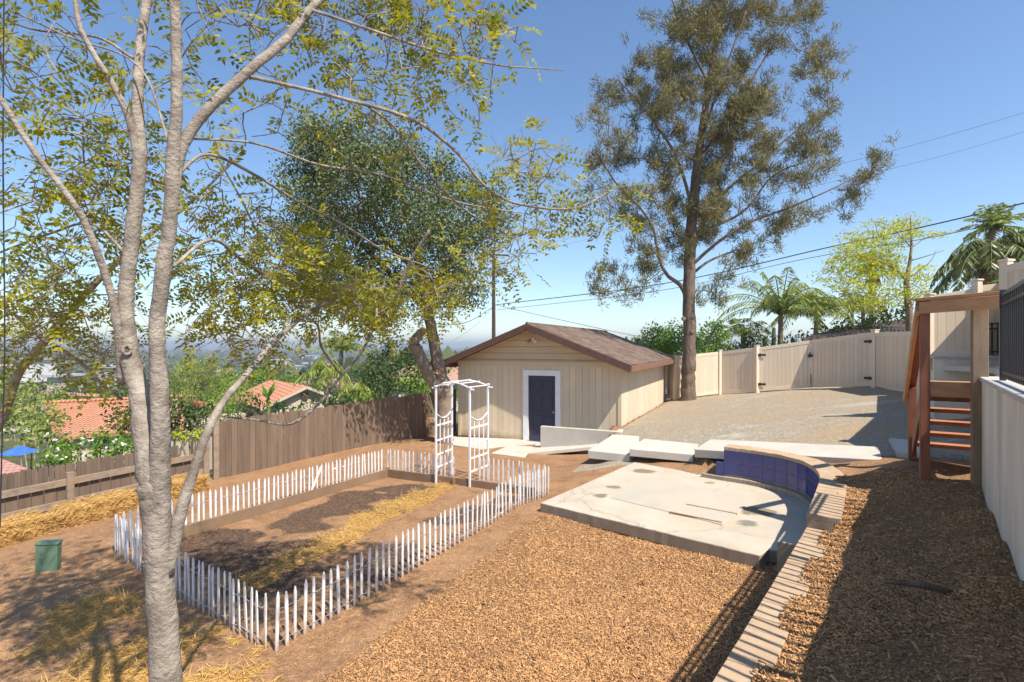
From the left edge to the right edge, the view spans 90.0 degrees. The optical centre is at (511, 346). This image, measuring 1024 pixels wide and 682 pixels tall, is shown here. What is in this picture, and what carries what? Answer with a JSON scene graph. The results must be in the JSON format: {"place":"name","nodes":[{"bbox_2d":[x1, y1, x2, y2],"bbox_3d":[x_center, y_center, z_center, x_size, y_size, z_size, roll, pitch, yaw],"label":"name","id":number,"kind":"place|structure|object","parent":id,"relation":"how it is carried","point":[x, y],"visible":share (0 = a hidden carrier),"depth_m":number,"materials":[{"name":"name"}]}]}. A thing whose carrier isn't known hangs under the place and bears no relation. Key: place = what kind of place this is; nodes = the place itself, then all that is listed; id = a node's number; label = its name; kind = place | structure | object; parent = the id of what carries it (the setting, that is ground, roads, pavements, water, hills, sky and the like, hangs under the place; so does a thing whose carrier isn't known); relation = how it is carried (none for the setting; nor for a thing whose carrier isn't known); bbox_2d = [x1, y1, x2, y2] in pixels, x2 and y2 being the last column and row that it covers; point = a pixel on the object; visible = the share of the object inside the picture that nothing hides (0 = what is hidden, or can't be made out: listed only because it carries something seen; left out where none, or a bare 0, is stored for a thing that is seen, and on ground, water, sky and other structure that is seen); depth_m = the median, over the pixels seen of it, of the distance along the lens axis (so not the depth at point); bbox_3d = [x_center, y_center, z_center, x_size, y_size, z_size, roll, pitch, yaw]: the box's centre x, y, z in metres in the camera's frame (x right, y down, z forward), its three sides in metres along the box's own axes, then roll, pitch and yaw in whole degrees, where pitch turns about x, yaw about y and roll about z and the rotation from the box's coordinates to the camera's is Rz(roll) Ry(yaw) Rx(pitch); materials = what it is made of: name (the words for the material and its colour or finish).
{"place":"outdoors","nodes":[
{"label":"outdoors","id":0,"kind":"place"},
{"bbox_2d":[0,347,1023,681],"bbox_3d":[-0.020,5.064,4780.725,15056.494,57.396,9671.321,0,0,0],"label":"ground","id":1,"kind":"structure","parent":0,"point":[850,415],"depth_m":6.57,"materials":[{"name":"soil"}]},
{"bbox_2d":[0,446,41,467],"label":"canopy","id":2,"kind":"object","parent":1,"relation":"on","point":[18,451],"visible":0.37,"depth_m":18.90,"materials":[{"name":"fabric"}]},
{"bbox_2d":[0,458,48,481],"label":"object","id":3,"kind":"structure","parent":1,"relation":"on","point":[8,467],"depth_m":16.14,"materials":[{"name":"paint"}]},
{"bbox_2d":[0,509,63,547],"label":"straw bale","id":4,"kind":"object","parent":1,"relation":"on","point":[33,524],"visible":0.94,"depth_m":8.25},
{"bbox_2d":[11,358,56,381],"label":"building","id":5,"kind":"structure","parent":1,"relation":"on","point":[45,370],"depth_m":264.41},
{"bbox_2d":[0,374,72,474],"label":"bush","id":6,"kind":"object","parent":1,"relation":"on","point":[26,413],"visible":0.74,"depth_m":30.81,"materials":[{"name":"green plant"}]},
{"bbox_2d":[34,539,62,571],"bbox_3d":[-6.114,2.860,6.746,0.330,0.580,0.184,0,0,-6],"label":"utility box","id":7,"kind":"object","parent":1,"relation":"on","point":[48,554],"visible":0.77,"depth_m":6.70,"materials":[{"name":"green paint"}]},
{"bbox_2d":[41,373,85,390],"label":"building","id":8,"kind":"structure","parent":1,"relation":"on","point":[55,379],"depth_m":170.71,"materials":[{"name":"paint"}]},
{"bbox_2d":[14,382,127,446],"bbox_3d":[-34.064,5.964,39.847,10.557,6.901,7.185,0,0,42],"label":"tree","id":9,"kind":"object","parent":1,"relation":"on","point":[57,398],"visible":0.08,"depth_m":36.70,"materials":[{"name":"green plant"}]},
{"bbox_2d":[39,391,107,415],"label":"house","id":10,"kind":"structure","parent":1,"relation":"on","point":[78,394],"depth_m":62.81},
{"bbox_2d":[32,426,133,476],"bbox_3d":[-10.580,3.207,13.092,3.599,2.379,1.735,0,0,0],"label":"bush","id":11,"kind":"object","parent":1,"relation":"on","point":[124,447],"visible":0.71,"depth_m":13.08,"materials":[{"name":"green plant"}]},
{"bbox_2d":[2,445,177,509],"bbox_3d":[-8.649,2.790,10.701,0.029,0.966,3.172,0,0,28],"label":"wooden fence","id":12,"kind":"object","parent":1,"relation":"on","point":[22,478],"visible":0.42,"depth_m":10.22,"materials":[{"name":"brown wood"}]},
{"bbox_2d":[47,487,139,527],"bbox_3d":[-7.543,2.947,9.368,0.732,0.569,1.603,0,0,21],"label":"straw bale","id":13,"kind":"object","parent":1,"relation":"on","point":[101,506],"visible":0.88,"depth_m":9.16},
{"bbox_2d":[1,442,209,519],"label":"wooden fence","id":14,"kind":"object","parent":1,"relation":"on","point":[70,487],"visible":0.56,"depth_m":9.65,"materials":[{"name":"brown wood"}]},
{"bbox_2d":[92,365,144,388],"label":"building","id":15,"kind":"structure","parent":1,"relation":"on","point":[112,368],"depth_m":210.00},
{"bbox_2d":[0,159,243,431],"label":"tree","id":16,"kind":"object","parent":1,"relation":"on","point":[17,377],"visible":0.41,"depth_m":4.41,"materials":[{"name":"green plant"}]},
{"bbox_2d":[98,370,182,397],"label":"tree","id":17,"kind":"object","parent":1,"relation":"on","point":[121,389],"visible":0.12,"depth_m":55.66,"materials":[{"name":"plant"}]},
{"bbox_2d":[42,394,251,475],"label":"house","id":18,"kind":"structure","parent":1,"relation":"on","point":[91,419],"depth_m":32.13,"materials":[{"name":"tile"}]},
{"bbox_2d":[99,393,229,472],"bbox_3d":[-10.424,3.028,16.034,4.477,3.217,2.288,0,0,11],"label":"bush","id":19,"kind":"object","parent":1,"relation":"on","point":[188,408],"visible":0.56,"depth_m":16.11,"materials":[{"name":"green plant"}]},
{"bbox_2d":[171,427,203,461],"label":"bush","id":20,"kind":"object","parent":1,"relation":"on","point":[179,433],"visible":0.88,"depth_m":14.07,"materials":[{"name":"yellow plant"}]},
{"bbox_2d":[114,514,266,648],"bbox_3d":[-4.038,2.690,6.114,3.899,0.679,0.098,0,0,35],"label":"picket fence","id":21,"kind":"object","parent":1,"relation":"on","point":[125,557],"visible":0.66,"depth_m":5.63,"materials":[{"name":"paint"}]},
{"bbox_2d":[171,472,211,498],"bbox_3d":[-6.997,2.956,10.781,0.775,0.552,1.319,0,0,21],"label":"straw bale","id":22,"kind":"object","parent":1,"relation":"on","point":[179,480],"visible":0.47,"depth_m":10.85},
{"bbox_2d":[167,351,235,453],"bbox_3d":[-16.777,3.427,26.315,5.125,6.671,4.009,0,0,26],"label":"tree","id":23,"kind":"object","parent":1,"relation":"on","point":[196,379],"visible":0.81,"depth_m":25.94,"materials":[{"name":"green plant"}]},
{"bbox_2d":[173,380,232,413],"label":"tree","id":24,"kind":"object","parent":1,"relation":"on","point":[214,392],"visible":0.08,"depth_m":61.18,"materials":[{"name":"green plant"}]},
{"bbox_2d":[186,389,224,415],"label":"tree","id":25,"kind":"object","parent":1,"relation":"on","point":[208,397],"visible":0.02,"depth_m":40.31,"materials":[{"name":"green plant"}]},
{"bbox_2d":[0,476,454,681],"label":"loose straw","id":26,"kind":"object","parent":1,"relation":"on","point":[376,514],"visible":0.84,"depth_m":5.52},
{"bbox_2d":[196,361,264,424],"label":"tree","id":27,"kind":"object","parent":1,"relation":"on","point":[234,395],"visible":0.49,"depth_m":23.81,"materials":[{"name":"green plant"}]},
{"bbox_2d":[209,366,260,412],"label":"tree","id":28,"kind":"object","parent":1,"relation":"on","point":[234,376],"visible":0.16,"depth_m":58.81,"materials":[{"name":"green plant"}]},
{"bbox_2d":[122,449,381,547],"bbox_3d":[-4.302,2.660,9.540,0.070,0.671,5.072,0,0,32],"label":"picket fence","id":29,"kind":"object","parent":1,"relation":"on","point":[210,504],"visible":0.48,"depth_m":9.27,"materials":[{"name":"paint"}]},
{"bbox_2d":[260,382,278,415],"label":"banana plant","id":30,"kind":"object","parent":1,"relation":"on","point":[267,394],"visible":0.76,"depth_m":25.92,"materials":[{"name":"green plant"}]},
{"bbox_2d":[2,487,550,681],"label":"fallen leaves","id":31,"kind":"object","parent":1,"relation":"on","point":[280,599],"visible":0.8,"depth_m":5.76,"materials":[{"name":"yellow plant"}]},
{"bbox_2d":[231,380,337,451],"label":"house","id":32,"kind":"structure","parent":1,"relation":"on","point":[287,393],"depth_m":38.46,"materials":[{"name":"tile"}]},
{"bbox_2d":[243,366,333,389],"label":"tree","id":33,"kind":"object","parent":1,"relation":"on","point":[259,376],"visible":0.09,"depth_m":65.30,"materials":[{"name":"green plant"}]},
{"bbox_2d":[278,373,314,382],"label":"tree","id":34,"kind":"object","parent":1,"relation":"on","point":[293,377],"visible":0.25,"depth_m":86.48,"materials":[{"name":"green plant"}]},
{"bbox_2d":[216,389,382,432],"bbox_3d":[-7.991,3.031,19.739,6.068,2.944,1.987,0,0,-20],"label":"bush","id":35,"kind":"object","parent":1,"relation":"on","point":[275,404],"visible":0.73,"depth_m":19.23,"materials":[{"name":"green plant"}]},
{"bbox_2d":[293,359,359,406],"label":"palm tree","id":36,"kind":"object","parent":1,"relation":"on","point":[326,372],"visible":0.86,"depth_m":27.65,"materials":[{"name":"green plant"}]},
{"bbox_2d":[0,0,653,681],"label":"tree","id":37,"kind":"object","parent":1,"relation":"on","point":[162,528],"visible":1,"depth_m":3.31,"materials":[{"name":"green plant"}]},
{"bbox_2d":[0,0,5,527],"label":"rope","id":38,"kind":"object","parent":37,"relation":"hanging from","point":[3,260],"visible":0.98,"depth_m":2.60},
{"bbox_2d":[298,377,359,404],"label":"tree","id":39,"kind":"object","parent":1,"relation":"on","point":[310,384],"visible":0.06,"depth_m":46.78,"materials":[{"name":"plant"}]},
{"bbox_2d":[212,389,455,479],"bbox_3d":[-4.483,2.396,15.043,0.120,1.844,7.904,0,0,40],"label":"wooden fence","id":40,"kind":"object","parent":1,"relation":"on","point":[320,431],"visible":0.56,"depth_m":14.07,"materials":[{"name":"brown wood"}]},
{"bbox_2d":[0,336,682,432],"bbox_3d":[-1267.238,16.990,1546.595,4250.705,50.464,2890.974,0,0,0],"label":"woods","id":41,"kind":"object","parent":1,"relation":"on","point":[349,359],"visible":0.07,"depth_m":600.73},
{"bbox_2d":[305,330,377,403],"bbox_3d":[-9.936,2.448,30.102,3.939,6.844,3.710,0,0,-36],"label":"palm tree","id":42,"kind":"object","parent":1,"relation":"on","point":[339,347],"visible":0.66,"depth_m":29.76,"materials":[{"name":"green plant"}]},
{"bbox_2d":[329,377,353,395],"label":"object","id":43,"kind":"object","parent":1,"relation":"on","point":[335,391],"visible":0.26,"depth_m":66.68,"materials":[{"name":"wood"}]},
{"bbox_2d":[334,382,372,402],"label":"bush","id":44,"kind":"object","parent":1,"relation":"on","point":[358,387],"visible":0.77,"depth_m":23.77,"materials":[{"name":"green plant"}]},
{"bbox_2d":[179,483,530,602],"bbox_3d":[-2.476,2.866,8.506,3.952,0.169,5.256,0,0,31],"label":"compost","id":45,"kind":"object","parent":1,"relation":"on","point":[298,567],"visible":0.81,"depth_m":7.53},
{"bbox_2d":[182,467,534,536],"bbox_3d":[-2.946,2.847,9.906,6.232,0.306,2.815,0,0,-22],"label":"edging","id":46,"kind":"object","parent":1,"relation":"on","point":[232,517],"visible":0.61,"depth_m":9.89,"materials":[{"name":"brown wood"}]},
{"bbox_2d":[357,358,367,401],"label":"cypress tree","id":47,"kind":"object","parent":1,"relation":"on","point":[363,373],"visible":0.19,"depth_m":29.93,"materials":[{"name":"plant"}]},
{"bbox_2d":[346,362,397,397],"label":"tree","id":48,"kind":"object","parent":1,"relation":"on","point":[350,376],"visible":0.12,"depth_m":81.17,"materials":[{"name":"green plant"}]},
{"bbox_2d":[248,102,525,443],"bbox_3d":[-4.008,-2.231,15.091,8.753,10.895,6.354,0,0,0],"label":"oak tree","id":49,"kind":"object","parent":1,"relation":"on","point":[434,372],"visible":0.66,"depth_m":14.24,"materials":[{"name":"green plant"}]},
{"bbox_2d":[352,335,430,398],"bbox_3d":[-6.051,2.125,26.913,4.650,5.560,4.792,0,0,0],"label":"tree","id":50,"kind":"object","parent":1,"relation":"on","point":[387,377],"visible":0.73,"depth_m":26.60,"materials":[{"name":"green plant"}]},
{"bbox_2d":[275,466,548,651],"bbox_3d":[-0.771,2.620,7.439,0.103,0.824,5.798,0,0,31],"label":"picket fence","id":51,"kind":"object","parent":1,"relation":"on","point":[337,581],"visible":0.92,"depth_m":6.42,"materials":[{"name":"paint"}]},
{"bbox_2d":[404,382,430,403],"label":"tree","id":52,"kind":"object","parent":1,"relation":"on","point":[426,390],"visible":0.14,"depth_m":68.26,"materials":[{"name":"green plant"}]},
{"bbox_2d":[387,449,453,476],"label":"picket fence","id":53,"kind":"object","parent":1,"relation":"on","point":[428,460],"visible":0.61,"depth_m":11.28,"materials":[{"name":"paint"}]},
{"bbox_2d":[395,357,457,394],"bbox_3d":[-4.056,2.490,24.717,1.707,3.963,4.436,0,0,16],"label":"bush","id":54,"kind":"object","parent":1,"relation":"on","point":[411,381],"visible":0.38,"depth_m":23.21,"materials":[{"name":"green plant"}]},
{"bbox_2d":[399,367,457,411],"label":"house","id":55,"kind":"structure","parent":1,"relation":"on","point":[453,377],"depth_m":71.83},
{"bbox_2d":[432,379,492,486],"bbox_3d":[-1.081,1.855,10.910,1.131,2.290,0.801,0,0,26],"label":"garden arbor","id":56,"kind":"object","parent":1,"relation":"on","point":[452,383],"visible":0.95,"depth_m":10.86,"materials":[{"name":"white paint"}]},
{"bbox_2d":[480,252,508,337],"bbox_3d":[-1.301,-0.582,37.952,2.236,13.165,0.605,0,0,-10],"label":"utility pole","id":57,"kind":"object","parent":1,"relation":"on","point":[493,316],"visible":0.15,"depth_m":37.90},
{"bbox_2d":[496,202,1023,304],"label":"power line","id":58,"kind":"object","parent":57,"relation":"attached to","point":[785,257],"visible":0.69,"depth_m":25.50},
{"bbox_2d":[500,217,1019,309],"bbox_3d":[9.595,-3.667,28.698,2.927,1.914,28.142,0,0,-44],"label":"power line","id":59,"kind":"object","parent":57,"relation":"attached to","point":[765,267],"visible":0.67,"depth_m":26.13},
{"bbox_2d":[499,113,1021,257],"bbox_3d":[11.227,-8.444,30.466,28.843,3.795,1.251,0,0,33],"label":"power line","id":60,"kind":"object","parent":57,"relation":"attached to","point":[839,164],"visible":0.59,"depth_m":25.67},
{"bbox_2d":[502,132,1021,260],"bbox_3d":[11.227,-7.894,30.466,28.843,3.244,1.249,0,0,33],"label":"power line","id":61,"kind":"object","parent":57,"relation":"attached to","point":[798,189],"visible":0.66,"depth_m":27.51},
{"bbox_2d":[453,437,539,448],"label":"path slab","id":62,"kind":"structure","parent":1,"relation":"on","point":[464,442],"depth_m":15.67,"materials":[{"name":"concrete"}]},
{"bbox_2d":[479,458,544,488],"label":"picket fence","id":63,"kind":"object","parent":1,"relation":"on","point":[502,467],"visible":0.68,"depth_m":10.38,"materials":[{"name":"paint"}]},
{"bbox_2d":[491,445,532,457],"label":"path slab","id":64,"kind":"structure","parent":1,"relation":"on","point":[515,451],"depth_m":14.33,"materials":[{"name":"concrete"}]},
{"bbox_2d":[444,322,674,441],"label":"shed","id":65,"kind":"structure","parent":1,"relation":"on","point":[536,376],"depth_m":16.01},
{"bbox_2d":[529,375,554,440],"bbox_3d":[0.939,1.910,15.845,0.900,2.040,0.100,0,0,25],"label":"door","id":66,"kind":"structure","parent":65,"relation":"in","point":[541,388],"depth_m":15.88,"materials":[{"name":"blue paint"}]},
{"bbox_2d":[528,443,596,454],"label":"slab","id":67,"kind":"structure","parent":1,"relation":"on","point":[536,449],"depth_m":14.07,"materials":[{"name":"concrete"}]},
{"bbox_2d":[540,426,623,452],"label":"wall","id":68,"kind":"structure","parent":1,"relation":"on","point":[552,436],"depth_m":14.38,"materials":[{"name":"concrete"}]},
{"bbox_2d":[588,434,639,461],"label":"step slab","id":69,"kind":"structure","parent":1,"relation":"on","point":[613,447],"depth_m":12.18,"materials":[{"name":"concrete"}]},
{"bbox_2d":[630,439,698,461],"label":"step slab","id":70,"kind":"structure","parent":1,"relation":"on","point":[665,450],"depth_m":11.46,"materials":[{"name":"concrete"}]},
{"bbox_2d":[313,466,1023,681],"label":"mulch chips","id":71,"kind":"object","parent":1,"relation":"on","point":[847,561],"visible":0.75,"depth_m":4.90,"materials":[{"name":"brown wood"}]},
{"bbox_2d":[540,462,807,567],"bbox_3d":[3.076,2.666,8.709,3.906,0.232,3.579,0,0,40],"label":"patio pad","id":72,"kind":"object","parent":1,"relation":"on","point":[749,525],"visible":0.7,"depth_m":8.09,"materials":[{"name":"concrete"}]},
{"bbox_2d":[626,316,742,355],"bbox_3d":[9.101,0.406,27.089,5.503,4.100,4.164,0,0,-15],"label":"bush","id":73,"kind":"object","parent":1,"relation":"on","point":[702,344],"visible":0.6,"depth_m":26.85,"materials":[{"name":"green plant"}]},
{"bbox_2d":[666,350,721,399],"bbox_3d":[7.831,1.329,21.804,2.270,2.414,0.899,0,0,0],"label":"vinyl fence","id":74,"kind":"object","parent":1,"relation":"on","point":[708,375],"visible":0.75,"depth_m":21.70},
{"bbox_2d":[569,0,900,400],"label":"pine tree","id":75,"kind":"object","parent":1,"relation":"on","point":[710,23],"visible":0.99,"depth_m":20.42,"materials":[{"name":"green plant"}]},
{"bbox_2d":[722,345,759,393],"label":"vinyl fence","id":76,"kind":"object","parent":1,"relation":"on","point":[740,370],"visible":0.89,"depth_m":21.28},
{"bbox_2d":[758,340,809,390],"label":"vinyl gate","id":77,"kind":"structure","parent":76,"relation":"attached to","point":[785,366],"depth_m":20.40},
{"bbox_2d":[714,318,779,346],"bbox_3d":[12.876,0.243,28.117,3.814,3.607,4.060,0,0,-44],"label":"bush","id":78,"kind":"object","parent":1,"relation":"on","point":[742,330],"visible":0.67,"depth_m":27.69,"materials":[{"name":"green plant"}]},
{"bbox_2d":[713,527,828,681],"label":"brick retaining wall","id":79,"kind":"structure","parent":1,"relation":"on","point":[763,637],"depth_m":3.86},
{"bbox_2d":[771,327,775,345],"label":"cactus","id":80,"kind":"object","parent":1,"relation":"on","point":[773,340],"visible":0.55,"depth_m":24.93,"materials":[{"name":"green plant"}]},
{"bbox_2d":[722,323,825,359],"bbox_3d":[13.772,0.359,26.093,6.365,3.229,2.684,0,0,26],"label":"bush","id":81,"kind":"object","parent":1,"relation":"on","point":[746,343],"visible":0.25,"depth_m":26.17,"materials":[{"name":"green plant"}]},
{"bbox_2d":[702,444,846,531],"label":"tiled planter wall","id":82,"kind":"structure","parent":1,"relation":"on","point":[811,485],"depth_m":8.90,"materials":[{"name":"tile"}]},
{"bbox_2d":[713,267,856,343],"bbox_3d":[13.876,-1.145,26.625,6.842,5.963,6.775,0,0,0],"label":"palm tree","id":83,"kind":"object","parent":1,"relation":"on","point":[774,300],"visible":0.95,"depth_m":26.65,"materials":[{"name":"green plant"}]},
{"bbox_2d":[695,439,881,462],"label":"step slab","id":84,"kind":"structure","parent":1,"relation":"on","point":[714,449],"depth_m":9.51,"materials":[{"name":"concrete"}]},
{"bbox_2d":[777,532,801,574],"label":"end block","id":85,"kind":"structure","parent":1,"relation":"on","point":[787,542],"depth_m":6.13,"materials":[{"name":"concrete"}]},
{"bbox_2d":[762,289,885,375],"bbox_3d":[16.301,-0.715,26.970,5.578,4.732,5.800,0,0,-40],"label":"palm tree","id":86,"kind":"object","parent":1,"relation":"on","point":[822,309],"visible":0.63,"depth_m":26.54,"materials":[{"name":"green plant"}]},
{"bbox_2d":[802,319,906,340],"bbox_3d":[16.828,0.188,24.115,9.756,3.623,3.818,0,0,-42],"label":"pergola","id":87,"kind":"object","parent":1,"relation":"on","point":[896,327],"visible":0.38,"depth_m":22.70,"materials":[{"name":"brown wood"}]},
{"bbox_2d":[823,288,885,322],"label":"palm tree","id":88,"kind":"object","parent":1,"relation":"on","point":[854,303],"visible":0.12,"depth_m":30.91,"materials":[{"name":"green plant"}]},
{"bbox_2d":[832,295,889,323],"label":"palm tree","id":89,"kind":"object","parent":1,"relation":"on","point":[863,316],"visible":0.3,"depth_m":29.91,"materials":[{"name":"green plant"}]},
{"bbox_2d":[807,295,915,333],"bbox_3d":[16.656,-0.454,23.927,5.582,3.959,2.810,0,0,0],"label":"bush","id":90,"kind":"object","parent":1,"relation":"on","point":[872,320],"visible":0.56,"depth_m":23.83,"materials":[{"name":"green plant"}]},
{"bbox_2d":[846,251,901,322],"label":"tree","id":91,"kind":"object","parent":1,"relation":"on","point":[878,280],"visible":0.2,"depth_m":32.83,"materials":[{"name":"green plant"}]},
{"bbox_2d":[806,211,956,330],"bbox_3d":[16.020,-2.144,21.813,7.391,7.160,3.434,0,0,0],"label":"tree","id":92,"kind":"object","parent":1,"relation":"on","point":[906,293],"visible":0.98,"depth_m":21.69,"materials":[{"name":"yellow plant"}]},
{"bbox_2d":[870,329,911,391],"bbox_3d":[12.289,0.556,16.375,0.268,2.325,3.422,0,0,15],"label":"vinyl fence","id":93,"kind":"object","parent":1,"relation":"on","point":[889,354],"visible":0.59,"depth_m":16.72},
{"bbox_2d":[810,333,871,386],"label":"vinyl gate","id":94,"kind":"structure","parent":93,"relation":"attached to","point":[842,361],"depth_m":18.91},
{"bbox_2d":[889,438,918,457],"bbox_3d":[6.995,1.780,9.061,0.409,0.196,1.669,0,0,32],"label":"landing pad","id":95,"kind":"object","parent":1,"relation":"on","point":[899,447],"visible":0.4,"depth_m":8.92,"materials":[{"name":"concrete"}]},
{"bbox_2d":[884,579,953,592],"bbox_3d":[3.087,1.800,3.864,0.462,0.079,0.066,0,0,25],"label":"bark piece","id":96,"kind":"object","parent":1,"relation":"on","point":[923,585],"visible":0.88,"depth_m":3.85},
{"bbox_2d":[903,291,998,485],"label":"wooden stairs","id":97,"kind":"structure","parent":1,"relation":"on","point":[978,306],"depth_m":6.49,"materials":[{"name":"brown wood"}]},
{"bbox_2d":[916,356,998,419],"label":"retaining wall","id":98,"kind":"structure","parent":1,"relation":"on","point":[938,372],"depth_m":10.70,"materials":[{"name":"white paint"}]},
{"bbox_2d":[923,279,998,369],"bbox_3d":[9.752,-0.487,10.541,2.015,1.955,0.414,0,0,22],"label":"vinyl fence","id":99,"kind":"object","parent":98,"relation":"on","point":[949,333],"visible":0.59,"depth_m":10.77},
{"bbox_2d":[989,323,998,354],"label":"metal fence","id":100,"kind":"object","parent":98,"relation":"on","point":[991,329],"visible":0.21,"depth_m":10.44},
{"bbox_2d":[957,202,1023,278],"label":"palm tree","id":101,"kind":"object","parent":1,"relation":"on","point":[995,223],"visible":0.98,"depth_m":17.92,"materials":[{"name":"green plant"}]},
{"bbox_2d":[980,376,1023,580],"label":"retaining wall","id":102,"kind":"structure","parent":1,"relation":"on","point":[1003,445],"depth_m":4.49,"materials":[{"name":"white paint"}]},
{"bbox_2d":[999,279,1023,385],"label":"metal fence","id":103,"kind":"object","parent":102,"relation":"on","point":[1011,333],"visible":1,"depth_m":4.87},
{"bbox_2d":[0,0,1023,346],"label":"sky","id":104,"kind":"structure","parent":0,"point":[924,70],"materials":[{"name":"blue"}]},
{"bbox_2d":[943,365,995,373],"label":"patio","id":105,"kind":"structure","parent":0,"point":[992,369],"depth_m":10.28,"materials":[{"name":"concrete"}]},
{"bbox_2d":[928,229,1023,294],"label":"palm tree","id":106,"kind":"object","parent":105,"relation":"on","point":[985,255],"visible":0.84,"depth_m":15.66,"materials":[{"name":"green plant"}]},
{"bbox_2d":[956,231,1023,289],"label":"palm tree","id":107,"kind":"object","parent":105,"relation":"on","point":[1020,232],"visible":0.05,"depth_m":17.37,"materials":[{"name":"green plant"}]},
{"bbox_2d":[997,259,1023,289],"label":"vinyl fence","id":108,"kind":"object","parent":105,"relation":"on","point":[1011,272],"visible":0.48,"depth_m":8.56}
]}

